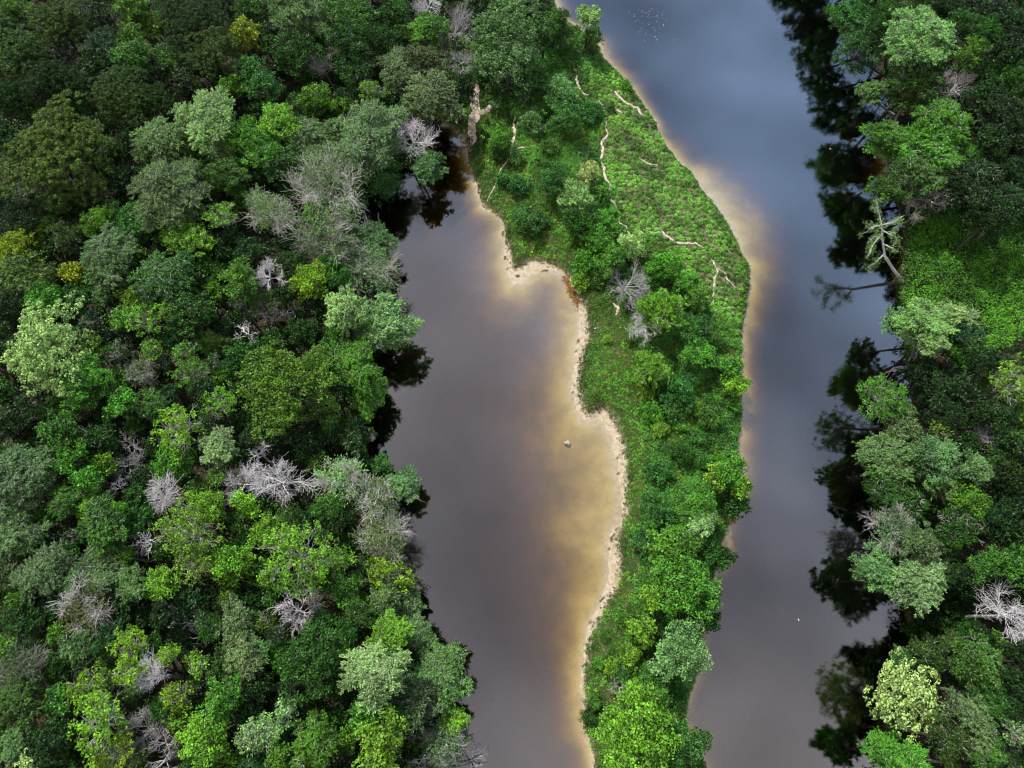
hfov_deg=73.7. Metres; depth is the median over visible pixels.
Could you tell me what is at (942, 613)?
shrub
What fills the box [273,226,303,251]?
broadleaf tree
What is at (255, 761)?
feathery tree
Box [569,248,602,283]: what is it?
shrub
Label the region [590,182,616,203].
broadleaf tree
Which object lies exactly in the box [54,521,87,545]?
open crowned tree
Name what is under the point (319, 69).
dead tree
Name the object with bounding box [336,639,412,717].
feathery tree
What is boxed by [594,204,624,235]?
broadleaf tree
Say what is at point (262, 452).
dead tree
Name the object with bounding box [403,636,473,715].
feathery tree
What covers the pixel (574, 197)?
vine covered tree
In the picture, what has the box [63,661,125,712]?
open crowned tree
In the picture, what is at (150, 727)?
dead tree
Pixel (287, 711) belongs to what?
open crowned tree
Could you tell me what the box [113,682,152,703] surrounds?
open crowned tree
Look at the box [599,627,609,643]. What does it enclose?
shrub
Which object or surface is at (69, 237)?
broadleaf tree
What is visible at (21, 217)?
broadleaf tree
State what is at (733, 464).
broadleaf tree
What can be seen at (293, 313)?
dead tree
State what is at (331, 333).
broadleaf tree
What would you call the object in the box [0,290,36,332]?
broadleaf tree
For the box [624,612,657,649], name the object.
broadleaf tree
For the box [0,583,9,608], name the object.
broadleaf tree
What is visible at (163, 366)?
open crowned tree
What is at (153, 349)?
open crowned tree
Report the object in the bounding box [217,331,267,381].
broadleaf tree
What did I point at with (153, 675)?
dead tree
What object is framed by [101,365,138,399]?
broadleaf tree
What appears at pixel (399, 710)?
broadleaf tree
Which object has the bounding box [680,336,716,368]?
broadleaf tree
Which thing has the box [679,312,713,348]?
broadleaf tree
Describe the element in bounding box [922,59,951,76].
feathery tree
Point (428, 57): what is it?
feathery tree
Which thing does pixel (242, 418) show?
broadleaf tree
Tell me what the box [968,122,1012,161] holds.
broadleaf tree
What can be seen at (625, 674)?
shrub
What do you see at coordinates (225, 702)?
broadleaf tree
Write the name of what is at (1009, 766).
open crowned tree
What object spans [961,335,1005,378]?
broadleaf tree
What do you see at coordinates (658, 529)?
shrub
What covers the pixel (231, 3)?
broadleaf tree
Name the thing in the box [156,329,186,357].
broadleaf tree
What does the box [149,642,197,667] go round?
open crowned tree
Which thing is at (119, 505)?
broadleaf tree
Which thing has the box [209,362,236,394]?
broadleaf tree
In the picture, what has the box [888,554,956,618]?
feathery tree
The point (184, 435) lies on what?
open crowned tree
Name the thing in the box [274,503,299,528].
open crowned tree
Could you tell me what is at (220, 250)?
broadleaf tree
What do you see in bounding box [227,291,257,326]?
open crowned tree
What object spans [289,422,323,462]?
broadleaf tree
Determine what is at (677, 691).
shrub
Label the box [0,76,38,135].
pine tree
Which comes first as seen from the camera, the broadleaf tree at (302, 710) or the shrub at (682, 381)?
the broadleaf tree at (302, 710)
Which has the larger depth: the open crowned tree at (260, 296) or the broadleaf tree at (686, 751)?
the open crowned tree at (260, 296)
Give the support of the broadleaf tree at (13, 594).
on the ground at (514, 518)
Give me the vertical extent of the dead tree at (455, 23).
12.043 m
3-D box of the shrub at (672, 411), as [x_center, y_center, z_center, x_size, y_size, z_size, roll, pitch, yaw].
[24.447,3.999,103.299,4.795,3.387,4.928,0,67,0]
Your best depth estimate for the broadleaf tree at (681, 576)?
88.61 m
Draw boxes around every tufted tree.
[0,250,61,305]
[0,290,100,396]
[14,748,70,767]
[33,393,86,428]
[90,287,115,307]
[862,645,944,742]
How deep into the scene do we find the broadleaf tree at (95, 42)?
119.98 m
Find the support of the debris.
on the ground at (514, 518)
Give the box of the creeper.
[899,200,1023,356]
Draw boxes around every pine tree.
[0,13,24,41]
[0,16,57,83]
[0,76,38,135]
[0,88,113,214]
[19,58,91,115]
[27,0,93,73]
[84,65,153,127]
[135,81,176,122]
[151,0,232,70]
[179,25,239,96]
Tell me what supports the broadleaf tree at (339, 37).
on the ground at (514, 518)
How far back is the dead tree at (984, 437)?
95.48 m
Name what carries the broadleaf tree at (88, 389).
on the ground at (514, 518)
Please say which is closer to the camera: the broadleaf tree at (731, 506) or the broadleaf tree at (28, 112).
the broadleaf tree at (731, 506)
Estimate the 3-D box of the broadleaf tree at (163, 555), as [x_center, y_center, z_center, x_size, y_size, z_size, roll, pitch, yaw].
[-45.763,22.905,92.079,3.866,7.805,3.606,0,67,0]
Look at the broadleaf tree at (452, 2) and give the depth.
132.19 m
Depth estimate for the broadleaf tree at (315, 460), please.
95.62 m
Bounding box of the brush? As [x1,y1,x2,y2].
[472,20,745,767]
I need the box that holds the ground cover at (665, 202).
[587,51,748,339]
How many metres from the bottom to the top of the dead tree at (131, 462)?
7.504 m
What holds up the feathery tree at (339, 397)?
on the ground at (514, 518)
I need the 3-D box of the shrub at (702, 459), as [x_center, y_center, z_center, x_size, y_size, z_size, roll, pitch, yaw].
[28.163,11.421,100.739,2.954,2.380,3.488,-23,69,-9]
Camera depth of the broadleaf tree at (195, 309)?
99.45 m
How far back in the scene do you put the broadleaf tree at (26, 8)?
126.01 m
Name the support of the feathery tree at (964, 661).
on the ground at (514, 518)
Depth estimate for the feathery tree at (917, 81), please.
118.79 m
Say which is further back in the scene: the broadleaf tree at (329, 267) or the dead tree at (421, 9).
the dead tree at (421, 9)
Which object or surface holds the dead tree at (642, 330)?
on the ground at (514, 518)
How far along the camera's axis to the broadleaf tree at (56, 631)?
85.57 m
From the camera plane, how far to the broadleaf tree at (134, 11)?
123.88 m
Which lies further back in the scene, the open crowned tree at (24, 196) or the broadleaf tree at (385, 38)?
the broadleaf tree at (385, 38)
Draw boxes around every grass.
[446,0,749,767]
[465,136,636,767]
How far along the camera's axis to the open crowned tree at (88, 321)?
101.70 m
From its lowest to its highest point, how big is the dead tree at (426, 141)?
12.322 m
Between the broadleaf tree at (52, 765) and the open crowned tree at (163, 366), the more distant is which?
the open crowned tree at (163, 366)
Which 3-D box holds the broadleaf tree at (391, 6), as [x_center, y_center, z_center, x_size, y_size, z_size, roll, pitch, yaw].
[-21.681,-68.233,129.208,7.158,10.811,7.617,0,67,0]
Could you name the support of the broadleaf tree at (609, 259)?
on the ground at (514, 518)
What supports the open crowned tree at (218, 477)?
on the ground at (514, 518)
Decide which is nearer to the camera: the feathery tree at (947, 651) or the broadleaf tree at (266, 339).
the feathery tree at (947, 651)
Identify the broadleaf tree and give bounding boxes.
[0,0,36,43]
[0,110,9,138]
[0,117,22,149]
[0,190,20,221]
[0,192,60,249]
[0,220,46,275]
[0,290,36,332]
[0,321,10,341]
[0,336,33,369]
[0,375,18,408]
[0,395,45,443]
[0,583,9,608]
[0,587,45,615]
[0,633,20,662]
[0,725,5,742]
[11,435,60,458]
[12,285,59,321]
[16,103,44,124]
[21,278,83,327]
[22,2,54,39]
[24,418,58,442]
[24,449,70,486]
[24,716,83,766]
[26,238,61,263]
[30,501,77,526]
[34,407,97,458]
[34,757,63,767]
[36,211,76,247]
[37,590,80,619]
[39,641,73,682]
[41,681,83,725]
[45,220,87,261]
[45,619,73,646]
[49,438,107,478]
[53,541,80,563]
[53,752,97,767]
[56,261,95,298]
[57,279,104,320]
[57,352,120,419]
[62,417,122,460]
[62,654,115,681]
[64,727,97,754]
[66,92,99,122]
[67,465,123,497]
[73,46,116,86]
[75,490,107,521]
[77,25,119,70]
[77,111,114,139]
[78,204,115,236]
[80,0,118,46]
[80,335,121,369]
[83,449,130,479]
[84,151,114,181]
[86,0,110,20]
[86,615,138,654]
[90,402,124,428]
[100,159,138,204]
[100,304,152,344]
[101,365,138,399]
[102,384,154,427]
[105,40,159,95]
[106,596,139,627]
[107,201,161,245]
[107,500,152,526]
[110,0,154,47]
[112,281,147,316]
[113,122,150,162]
[115,20,154,77]
[121,479,168,506]
[122,414,154,437]
[122,604,154,628]
[128,162,150,184]
[128,458,169,489]
[129,243,149,269]
[131,760,164,767]
[138,434,164,457]
[139,630,164,660]
[143,564,190,601]
[147,440,199,484]
[148,598,194,630]
[149,37,191,82]
[149,537,183,562]
[149,692,185,725]
[151,225,180,246]
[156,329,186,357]
[160,703,198,737]
[163,216,218,264]
[165,107,187,123]
[165,290,219,339]
[170,64,211,96]
[171,710,241,767]
[175,583,205,625]
[176,475,212,502]
[176,758,192,767]
[182,751,211,767]
[184,375,224,413]
[184,691,207,717]
[187,489,228,525]
[191,251,210,278]
[191,275,217,309]
[194,155,251,201]
[195,671,250,731]
[197,188,218,221]
[197,583,223,612]
[198,59,227,94]
[198,234,233,267]
[200,259,227,289]
[200,276,230,310]
[202,543,254,587]
[204,645,233,688]
[206,0,241,34]
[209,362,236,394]
[211,757,227,767]
[212,309,244,341]
[215,581,242,606]
[217,74,244,113]
[217,114,286,170]
[217,255,264,312]
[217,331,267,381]
[220,226,245,250]
[221,14,267,68]
[224,508,253,533]
[224,745,248,767]
[227,377,255,402]
[227,402,261,431]
[227,440,257,468]
[227,530,258,554]
[229,0,266,44]
[229,183,256,217]
[229,487,272,519]
[230,54,265,106]
[230,236,272,269]
[230,693,266,731]
[232,338,359,441]
[237,167,270,192]
[237,586,266,621]
[239,132,285,182]
[239,427,275,459]
[240,553,276,588]
[241,666,278,702]
[242,100,264,129]
[243,67,285,110]
[249,511,291,549]
[254,19,280,62]
[255,326,286,355]
[256,101,303,143]
[257,420,296,455]
[257,494,281,521]
[261,30,333,87]
[261,147,313,197]
[261,571,292,614]
[263,738,293,767]
[266,633,290,669]
[268,282,299,318]
[270,619,346,706]
[272,682,316,723]
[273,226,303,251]
[276,724,297,753]
[277,184,307,211]
[283,317,319,350]
[288,258,330,303]
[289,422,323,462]
[293,80,331,124]
[294,500,319,530]
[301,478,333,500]
[302,296,330,325]
[302,449,329,477]
[304,29,328,68]
[305,698,331,726]
[306,605,341,637]
[307,320,330,339]
[307,488,346,525]
[314,251,343,286]
[316,423,343,450]
[316,566,338,594]
[317,0,380,46]
[318,324,345,347]
[319,665,358,702]
[321,369,353,404]
[322,703,351,730]
[323,109,345,136]
[323,504,358,537]
[323,569,367,602]
[324,18,382,73]
[326,91,352,118]
[327,268,356,292]
[327,757,351,767]
[331,84,351,121]
[334,526,360,553]
[337,586,368,622]
[337,719,361,756]
[339,492,361,517]
[344,686,361,716]
[346,697,385,739]
[348,751,378,767]
[351,702,410,767]
[369,21,401,56]
[375,0,413,47]
[377,85,399,122]
[382,702,412,733]
[391,22,413,50]
[402,0,419,21]
[436,0,460,9]
[450,71,477,122]
[459,0,510,30]
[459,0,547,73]
[508,0,554,34]
[512,62,552,104]
[532,168,569,197]
[534,23,558,58]
[543,6,572,48]
[560,201,602,242]
[575,4,602,48]
[579,222,616,256]
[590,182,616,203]
[593,241,630,278]
[593,678,684,767]
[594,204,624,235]
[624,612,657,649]
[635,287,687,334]
[637,576,662,613]
[642,487,675,529]
[642,519,702,569]
[643,248,685,286]
[646,616,714,681]
[650,544,722,620]
[650,686,671,705]
[665,712,705,767]
[669,271,702,299]
[672,517,693,535]
[678,485,716,521]
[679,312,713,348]
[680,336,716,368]
[681,285,709,313]
[689,579,723,617]
[691,603,721,634]
[691,729,713,751]
[700,462,732,493]
[701,541,738,572]
[708,450,749,492]
[715,353,745,380]
[715,488,753,521]
[720,373,752,396]
[727,465,753,500]
[822,0,882,44]
[831,23,889,75]
[837,0,873,9]
[862,174,905,205]
[863,0,919,68]
[902,0,933,6]
[906,353,946,391]
[909,385,937,410]
[915,370,988,415]
[918,397,968,441]
[924,339,974,380]
[926,5,976,69]
[926,478,993,523]
[928,0,965,18]
[931,520,976,556]
[934,34,994,101]
[937,400,993,435]
[942,551,974,592]
[945,12,1007,84]
[949,0,1010,63]
[951,491,1018,541]
[952,191,1023,253]
[956,77,1009,138]
[958,665,1023,698]
[958,692,1023,726]
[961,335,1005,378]
[963,544,1010,585]
[963,573,1009,598]
[965,518,1023,547]
[966,541,1023,587]
[967,371,998,398]
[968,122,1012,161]
[970,59,1018,113]
[971,455,1023,502]
[972,29,1023,98]
[972,396,1020,440]
[973,155,1023,206]
[974,3,1023,79]
[974,494,1023,520]
[975,59,1023,125]
[975,629,1008,658]
[978,94,1023,140]
[980,420,1023,463]
[985,401,1023,438]
[991,600,1023,621]
[995,635,1023,667]
[1000,127,1023,160]
[1002,0,1023,39]
[1002,660,1023,671]
[1003,572,1023,599]
[1006,0,1021,5]
[1006,735,1023,750]
[1013,168,1023,187]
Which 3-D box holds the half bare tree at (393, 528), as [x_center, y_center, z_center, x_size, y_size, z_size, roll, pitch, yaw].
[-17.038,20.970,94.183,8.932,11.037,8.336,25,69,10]
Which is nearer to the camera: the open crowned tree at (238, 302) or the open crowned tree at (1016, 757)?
the open crowned tree at (1016, 757)
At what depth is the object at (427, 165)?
117.20 m
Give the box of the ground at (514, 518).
[0,0,1023,767]
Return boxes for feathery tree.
[0,357,7,376]
[0,437,61,519]
[0,492,56,562]
[0,553,33,590]
[0,678,48,729]
[0,719,38,767]
[7,538,80,604]
[44,481,89,520]
[50,189,89,227]
[56,624,113,667]
[62,544,134,604]
[71,489,136,560]
[77,221,140,282]
[81,244,135,295]
[88,648,121,677]
[92,323,128,353]
[96,133,128,165]
[107,543,149,565]
[115,561,168,604]
[125,155,214,232]
[126,249,203,323]
[126,494,168,540]
[129,115,194,176]
[133,387,176,424]
[138,9,169,44]
[144,240,177,261]
[154,382,184,407]
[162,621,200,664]
[167,85,237,158]
[176,141,209,171]
[193,328,232,359]
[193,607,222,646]
[197,425,248,468]
[213,592,260,651]
[214,630,269,685]
[236,746,272,767]
[249,639,270,657]
[261,0,336,43]
[274,249,311,279]
[275,115,343,163]
[285,708,343,767]
[302,199,330,230]
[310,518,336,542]
[315,0,342,23]
[316,347,338,375]
[320,403,341,433]
[321,390,345,417]
[323,335,385,396]
[324,282,369,340]
[329,634,354,660]
[332,98,408,175]
[335,414,374,458]
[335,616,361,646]
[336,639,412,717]
[339,54,375,102]
[343,603,380,629]
[344,220,398,258]
[350,366,387,422]
[355,292,424,352]
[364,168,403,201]
[364,608,415,652]
[365,581,402,622]
[367,452,394,478]
[374,44,424,108]
[383,464,421,503]
[393,674,443,736]
[394,582,428,620]
[400,43,453,78]
[401,66,467,137]
[403,612,438,650]
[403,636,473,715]
[405,10,450,49]
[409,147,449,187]
[427,703,470,735]
[433,639,470,674]
[686,505,718,543]
[847,539,900,594]
[851,431,923,485]
[854,78,895,115]
[856,726,901,767]
[858,118,913,174]
[861,468,939,524]
[879,5,957,108]
[880,305,911,344]
[881,400,924,454]
[882,152,950,215]
[885,63,950,122]
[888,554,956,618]
[890,643,917,674]
[890,738,932,767]
[892,121,966,183]
[892,296,958,358]
[896,3,937,63]
[900,521,947,561]
[904,326,952,369]
[907,632,946,680]
[907,712,977,767]
[909,97,977,156]
[911,433,963,484]
[916,458,962,501]
[920,682,999,754]
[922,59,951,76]
[922,318,990,362]
[927,431,991,464]
[927,447,994,493]
[931,151,1007,217]
[934,628,963,659]
[935,301,980,328]
[935,663,1017,728]
[940,140,985,191]
[943,627,1007,692]
[952,0,978,23]
[962,619,997,649]
[964,732,1009,767]
[974,181,1023,239]
[983,445,1009,465]
[1010,350,1023,376]
[1011,89,1023,117]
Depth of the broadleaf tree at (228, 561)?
86.82 m
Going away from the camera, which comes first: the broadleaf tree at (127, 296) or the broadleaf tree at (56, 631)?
the broadleaf tree at (56, 631)
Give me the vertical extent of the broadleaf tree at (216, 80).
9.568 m
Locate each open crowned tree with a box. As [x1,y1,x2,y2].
[0,149,22,183]
[8,178,40,207]
[12,383,46,404]
[35,474,59,499]
[35,528,61,549]
[50,40,79,74]
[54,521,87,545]
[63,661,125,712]
[65,684,136,767]
[66,0,86,11]
[78,307,100,330]
[82,179,115,208]
[89,726,149,767]
[97,197,141,234]
[98,337,142,378]
[105,624,149,667]
[107,649,170,694]
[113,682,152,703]
[121,300,175,337]
[122,744,160,767]
[139,333,174,366]
[141,69,168,95]
[147,352,180,378]
[148,403,205,460]
[148,487,224,561]
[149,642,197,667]
[157,680,208,712]
[167,357,211,396]
[169,339,207,373]
[171,542,217,589]
[181,648,212,680]
[185,674,211,696]
[190,410,218,436]
[197,349,223,377]
[198,200,239,251]
[200,381,236,418]
[204,463,234,492]
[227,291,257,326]
[233,716,273,757]
[240,282,274,316]
[242,708,283,754]
[246,520,340,600]
[247,610,277,635]
[263,619,294,650]
[273,696,300,728]
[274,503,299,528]
[284,90,305,116]
[288,751,309,767]
[321,544,356,571]
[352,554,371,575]
[356,552,418,593]
[357,80,388,119]
[373,687,399,706]
[855,373,916,425]
[925,751,962,767]
[929,415,958,440]
[930,500,990,545]
[964,352,1023,410]
[995,716,1023,747]
[999,764,1017,767]
[1000,740,1023,767]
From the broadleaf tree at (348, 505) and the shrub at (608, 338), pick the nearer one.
the broadleaf tree at (348, 505)
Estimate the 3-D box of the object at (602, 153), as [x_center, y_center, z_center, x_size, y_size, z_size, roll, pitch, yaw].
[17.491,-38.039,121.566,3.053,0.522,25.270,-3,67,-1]
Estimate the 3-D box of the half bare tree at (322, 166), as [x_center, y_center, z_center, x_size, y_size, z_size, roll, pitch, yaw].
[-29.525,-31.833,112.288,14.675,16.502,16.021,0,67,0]
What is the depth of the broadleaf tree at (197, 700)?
82.87 m
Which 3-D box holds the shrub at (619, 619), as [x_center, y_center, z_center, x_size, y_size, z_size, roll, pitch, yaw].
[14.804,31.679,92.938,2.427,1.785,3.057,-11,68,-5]
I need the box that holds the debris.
[457,139,624,762]
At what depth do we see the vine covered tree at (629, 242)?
111.89 m
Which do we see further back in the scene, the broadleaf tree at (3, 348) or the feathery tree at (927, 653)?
the broadleaf tree at (3, 348)
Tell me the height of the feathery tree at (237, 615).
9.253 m
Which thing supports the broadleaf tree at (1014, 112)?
on the ground at (514, 518)
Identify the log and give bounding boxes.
[877,366,900,377]
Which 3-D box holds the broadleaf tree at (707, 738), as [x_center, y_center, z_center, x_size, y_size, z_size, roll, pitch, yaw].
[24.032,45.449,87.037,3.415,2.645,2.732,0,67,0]
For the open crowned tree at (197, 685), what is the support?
on the ground at (514, 518)
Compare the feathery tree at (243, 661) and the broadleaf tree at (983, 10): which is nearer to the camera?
the feathery tree at (243, 661)
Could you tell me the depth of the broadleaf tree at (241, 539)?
90.72 m
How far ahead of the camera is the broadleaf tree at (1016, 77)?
116.15 m
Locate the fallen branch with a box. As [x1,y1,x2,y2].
[711,259,718,315]
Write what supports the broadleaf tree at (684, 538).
on the ground at (514, 518)
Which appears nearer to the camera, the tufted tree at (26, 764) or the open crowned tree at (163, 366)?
the tufted tree at (26, 764)
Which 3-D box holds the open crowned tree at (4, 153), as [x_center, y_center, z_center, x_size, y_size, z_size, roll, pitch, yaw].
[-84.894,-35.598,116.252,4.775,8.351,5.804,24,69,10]
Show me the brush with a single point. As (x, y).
(688, 487)
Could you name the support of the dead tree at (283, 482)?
on the ground at (514, 518)
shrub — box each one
[491,148,510,164]
[492,168,511,187]
[501,172,533,197]
[507,150,526,171]
[508,202,553,240]
[515,104,550,136]
[538,138,561,158]
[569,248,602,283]
[569,272,593,293]
[572,95,585,106]
[578,99,609,129]
[579,705,599,728]
[583,690,604,710]
[586,269,609,289]
[590,656,605,670]
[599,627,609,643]
[600,333,612,343]
[600,656,619,677]
[606,102,616,112]
[611,606,628,628]
[611,665,632,687]
[617,641,643,671]
[620,78,633,91]
[624,331,640,347]
[628,526,653,557]
[633,384,656,402]
[636,398,664,423]
[641,511,671,544]
[642,457,676,484]
[643,659,662,678]
[651,419,670,438]
[656,364,698,412]
[658,395,688,425]
[666,680,687,707]
[668,438,695,466]
[672,420,688,433]
[686,426,711,450]
[690,402,722,433]
[691,399,703,410]
[694,449,712,472]
[706,332,728,349]
[709,354,723,374]
[710,450,726,462]
[726,396,743,412]
[898,615,941,642]
[910,589,963,636]
[939,610,978,640]
[944,582,984,618]
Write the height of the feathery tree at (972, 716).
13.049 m
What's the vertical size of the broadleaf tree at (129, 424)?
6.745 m
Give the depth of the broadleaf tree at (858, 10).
129.73 m
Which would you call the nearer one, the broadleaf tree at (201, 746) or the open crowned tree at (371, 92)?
the broadleaf tree at (201, 746)
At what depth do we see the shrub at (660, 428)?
102.41 m
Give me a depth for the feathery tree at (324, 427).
98.11 m
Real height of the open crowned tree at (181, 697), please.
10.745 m
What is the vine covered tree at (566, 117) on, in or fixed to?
on the ground at (514, 518)
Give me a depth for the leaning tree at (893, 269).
109.22 m
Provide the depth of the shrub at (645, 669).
89.59 m
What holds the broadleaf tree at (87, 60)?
on the ground at (514, 518)
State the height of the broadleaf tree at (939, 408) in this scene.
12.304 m
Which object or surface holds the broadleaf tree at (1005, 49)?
on the ground at (514, 518)
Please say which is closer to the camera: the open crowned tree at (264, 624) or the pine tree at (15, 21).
the open crowned tree at (264, 624)
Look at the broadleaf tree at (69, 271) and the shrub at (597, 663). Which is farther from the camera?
the broadleaf tree at (69, 271)
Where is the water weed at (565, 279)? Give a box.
[561,270,581,311]
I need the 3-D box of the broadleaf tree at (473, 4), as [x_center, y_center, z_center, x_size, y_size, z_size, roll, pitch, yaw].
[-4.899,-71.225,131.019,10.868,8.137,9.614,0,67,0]
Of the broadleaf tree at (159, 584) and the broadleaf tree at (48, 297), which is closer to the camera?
the broadleaf tree at (159, 584)
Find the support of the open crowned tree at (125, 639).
on the ground at (514, 518)
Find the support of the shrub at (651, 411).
on the ground at (514, 518)
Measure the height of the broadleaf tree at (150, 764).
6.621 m
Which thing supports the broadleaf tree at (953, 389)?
on the ground at (514, 518)
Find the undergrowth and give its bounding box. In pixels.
[0,0,1023,767]
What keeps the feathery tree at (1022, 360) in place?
on the ground at (514, 518)
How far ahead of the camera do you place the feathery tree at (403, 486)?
96.30 m
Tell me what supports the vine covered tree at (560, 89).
on the ground at (514, 518)
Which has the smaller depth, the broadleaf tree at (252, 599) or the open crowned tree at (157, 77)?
the broadleaf tree at (252, 599)
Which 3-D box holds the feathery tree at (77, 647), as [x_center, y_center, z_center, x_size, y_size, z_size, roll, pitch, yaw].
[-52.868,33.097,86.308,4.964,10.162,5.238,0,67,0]
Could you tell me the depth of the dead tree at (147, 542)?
89.45 m
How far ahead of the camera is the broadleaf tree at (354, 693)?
84.11 m
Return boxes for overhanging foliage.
[340,3,932,767]
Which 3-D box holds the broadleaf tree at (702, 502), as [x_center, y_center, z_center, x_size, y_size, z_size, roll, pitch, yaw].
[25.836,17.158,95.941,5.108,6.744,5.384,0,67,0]
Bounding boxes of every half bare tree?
[0,630,53,707]
[46,575,118,637]
[117,356,160,388]
[241,184,302,247]
[277,138,374,222]
[280,193,362,265]
[311,453,370,506]
[336,236,406,302]
[348,502,414,566]
[351,471,396,531]
[407,716,471,767]
[858,493,915,560]
[904,178,954,225]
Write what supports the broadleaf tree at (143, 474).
on the ground at (514, 518)
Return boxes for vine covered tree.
[0,594,68,669]
[467,42,499,83]
[468,32,539,115]
[481,120,514,153]
[541,95,584,135]
[545,72,579,107]
[551,24,580,56]
[557,176,595,221]
[575,159,601,190]
[579,25,605,56]
[616,229,646,262]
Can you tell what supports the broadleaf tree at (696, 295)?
on the ground at (514, 518)
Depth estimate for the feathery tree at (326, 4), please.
131.64 m
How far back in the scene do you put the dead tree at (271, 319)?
105.52 m
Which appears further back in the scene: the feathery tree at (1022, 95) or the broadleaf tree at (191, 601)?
the feathery tree at (1022, 95)
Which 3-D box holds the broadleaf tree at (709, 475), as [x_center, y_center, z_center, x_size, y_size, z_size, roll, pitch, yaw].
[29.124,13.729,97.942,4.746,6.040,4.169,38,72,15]
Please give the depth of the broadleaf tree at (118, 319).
99.32 m
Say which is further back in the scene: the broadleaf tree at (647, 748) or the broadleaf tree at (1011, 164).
the broadleaf tree at (1011, 164)
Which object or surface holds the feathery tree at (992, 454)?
on the ground at (514, 518)
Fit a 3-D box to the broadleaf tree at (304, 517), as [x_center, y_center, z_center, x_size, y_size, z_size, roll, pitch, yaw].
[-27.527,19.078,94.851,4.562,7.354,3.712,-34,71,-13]
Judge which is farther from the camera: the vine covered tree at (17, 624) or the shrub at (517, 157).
the shrub at (517, 157)
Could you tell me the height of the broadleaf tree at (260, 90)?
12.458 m
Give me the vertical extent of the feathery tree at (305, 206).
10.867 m
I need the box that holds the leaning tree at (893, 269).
[859,197,903,282]
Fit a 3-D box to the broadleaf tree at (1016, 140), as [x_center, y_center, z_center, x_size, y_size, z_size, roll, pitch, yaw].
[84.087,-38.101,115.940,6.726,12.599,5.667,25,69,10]
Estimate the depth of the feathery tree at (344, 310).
101.04 m
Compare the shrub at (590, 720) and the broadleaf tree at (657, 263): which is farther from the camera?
the broadleaf tree at (657, 263)
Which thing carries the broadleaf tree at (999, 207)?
on the ground at (514, 518)
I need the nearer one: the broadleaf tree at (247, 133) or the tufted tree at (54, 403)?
the tufted tree at (54, 403)
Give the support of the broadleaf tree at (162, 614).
on the ground at (514, 518)
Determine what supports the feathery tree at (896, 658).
on the ground at (514, 518)
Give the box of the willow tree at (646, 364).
[631,349,673,388]
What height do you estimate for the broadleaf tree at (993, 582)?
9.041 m
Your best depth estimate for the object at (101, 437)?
93.79 m
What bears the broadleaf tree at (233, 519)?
on the ground at (514, 518)
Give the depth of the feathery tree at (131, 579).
84.65 m
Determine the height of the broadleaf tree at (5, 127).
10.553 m
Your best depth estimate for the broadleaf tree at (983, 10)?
120.52 m
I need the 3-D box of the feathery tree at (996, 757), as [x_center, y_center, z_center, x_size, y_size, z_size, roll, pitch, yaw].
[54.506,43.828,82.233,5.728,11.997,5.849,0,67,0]
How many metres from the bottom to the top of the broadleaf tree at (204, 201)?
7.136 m
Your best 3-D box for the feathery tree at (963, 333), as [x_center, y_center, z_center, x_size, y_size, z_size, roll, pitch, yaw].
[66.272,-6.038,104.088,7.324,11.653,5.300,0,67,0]
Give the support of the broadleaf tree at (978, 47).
on the ground at (514, 518)
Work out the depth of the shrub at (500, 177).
120.56 m
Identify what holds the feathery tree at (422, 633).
on the ground at (514, 518)
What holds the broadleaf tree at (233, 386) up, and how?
on the ground at (514, 518)
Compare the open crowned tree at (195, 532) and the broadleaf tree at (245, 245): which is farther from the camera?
the broadleaf tree at (245, 245)
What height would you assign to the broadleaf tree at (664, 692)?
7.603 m
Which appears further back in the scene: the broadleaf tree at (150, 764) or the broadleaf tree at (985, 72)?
the broadleaf tree at (985, 72)
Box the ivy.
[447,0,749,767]
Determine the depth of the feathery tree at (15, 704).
80.27 m
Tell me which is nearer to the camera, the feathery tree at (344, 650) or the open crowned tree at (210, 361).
the feathery tree at (344, 650)
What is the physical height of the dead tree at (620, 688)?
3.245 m
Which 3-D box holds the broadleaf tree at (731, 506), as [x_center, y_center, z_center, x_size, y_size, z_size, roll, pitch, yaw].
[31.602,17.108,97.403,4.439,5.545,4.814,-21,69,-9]
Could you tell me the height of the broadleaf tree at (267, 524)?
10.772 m
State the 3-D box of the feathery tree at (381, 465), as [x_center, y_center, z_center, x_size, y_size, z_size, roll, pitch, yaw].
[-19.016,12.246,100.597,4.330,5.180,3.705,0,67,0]
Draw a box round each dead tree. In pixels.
[107,451,143,483]
[109,475,125,493]
[117,427,149,458]
[117,703,166,750]
[125,647,183,693]
[128,530,159,558]
[142,728,183,757]
[143,471,186,513]
[144,746,181,767]
[168,619,199,632]
[221,461,265,505]
[233,320,256,346]
[240,453,318,511]
[247,440,277,467]
[250,256,289,290]
[256,305,285,330]
[265,583,324,636]
[277,305,295,326]
[302,53,334,89]
[393,117,441,160]
[399,101,409,127]
[403,752,429,767]
[410,0,441,16]
[437,0,476,62]
[445,49,476,74]
[448,746,488,767]
[606,261,650,310]
[608,676,626,699]
[624,307,662,345]
[937,67,978,104]
[958,579,1023,643]
[966,423,1006,453]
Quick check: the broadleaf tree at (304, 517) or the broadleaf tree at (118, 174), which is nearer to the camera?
the broadleaf tree at (304, 517)
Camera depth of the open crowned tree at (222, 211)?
106.80 m
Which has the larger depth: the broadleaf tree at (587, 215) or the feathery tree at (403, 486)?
the broadleaf tree at (587, 215)

